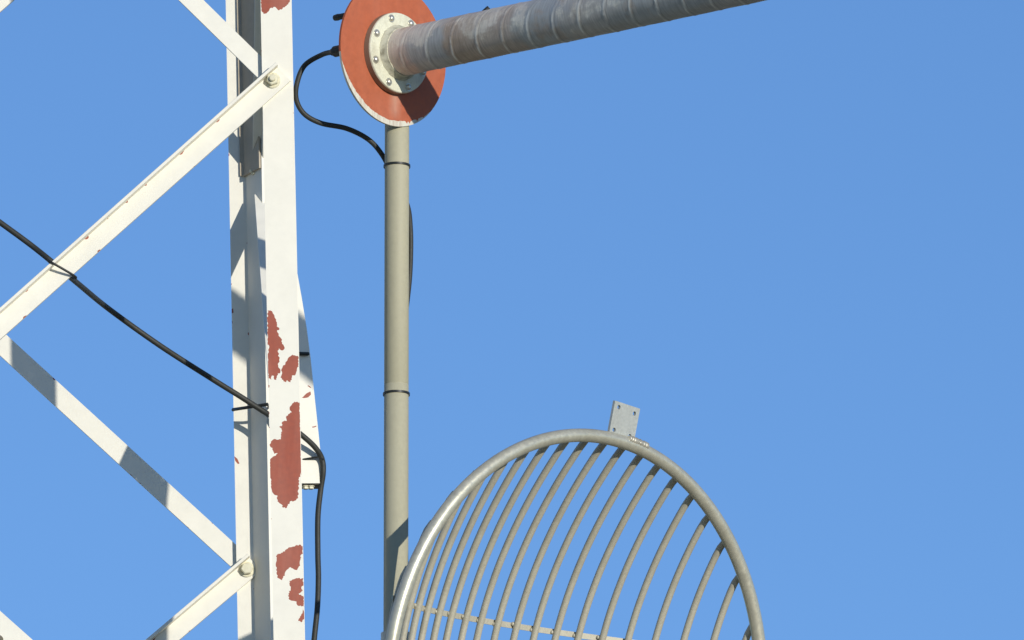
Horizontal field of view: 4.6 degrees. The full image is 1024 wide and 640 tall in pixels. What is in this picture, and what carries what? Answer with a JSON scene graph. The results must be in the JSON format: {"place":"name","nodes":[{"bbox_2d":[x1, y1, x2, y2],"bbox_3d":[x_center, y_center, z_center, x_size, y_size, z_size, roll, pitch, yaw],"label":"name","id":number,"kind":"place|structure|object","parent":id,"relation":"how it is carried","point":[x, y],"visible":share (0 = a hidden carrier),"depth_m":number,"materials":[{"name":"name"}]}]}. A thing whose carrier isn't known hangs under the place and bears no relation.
{"place":"outdoors","nodes":[
{"label":"outdoors","id":0,"kind":"place"},
{"bbox_2d":[0,0,1023,639],"label":"sky","id":1,"kind":"structure","parent":0,"point":[787,236],"materials":[{"name":"blue"}]},
{"label":"ground","id":2,"kind":"structure","parent":0,"visible":0},
{"bbox_2d":[0,0,319,639],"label":"lattice tower","id":3,"kind":"structure","parent":2,"relation":"on","point":[252,121],"depth_m":30.05,"materials":[{"name":"white metal"}]},
{"bbox_2d":[0,219,325,639],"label":"tower cable","id":4,"kind":"object","parent":3,"relation":"attached to","point":[144,334],"visible":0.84,"depth_m":30.14,"materials":[{"name":"black rubber"}]},
{"bbox_2d":[383,125,408,630],"bbox_3d":[-0.345,4.146,28.276,0.219,10.028,0.056,3,-15,-10],"label":"antenna mast","id":5,"kind":"object","parent":2,"relation":"on","point":[396,344],"visible":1,"depth_m":29.36,"materials":[{"name":"grey metal"}]},
{"bbox_2d":[329,0,765,126],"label":"helical antenna","id":6,"kind":"object","parent":5,"relation":"attached to","point":[397,57],"visible":1,"depth_m":29.35,"materials":[{"name":"orange paint"}]},
{"bbox_2d":[293,50,412,396],"bbox_3d":[-0.359,0.352,29.274,0.280,1.993,0.113,4,-16,-15],"label":"antenna cable","id":7,"kind":"object","parent":6,"relation":"attached to","point":[365,137],"visible":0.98,"depth_m":29.51,"materials":[{"name":"black rubber"}]},
{"bbox_2d":[381,400,764,639],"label":"grid dish antenna","id":8,"kind":"object","parent":5,"relation":"attached to","point":[623,421],"visible":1,"depth_m":29.42,"materials":[{"name":"metal"}]}
]}

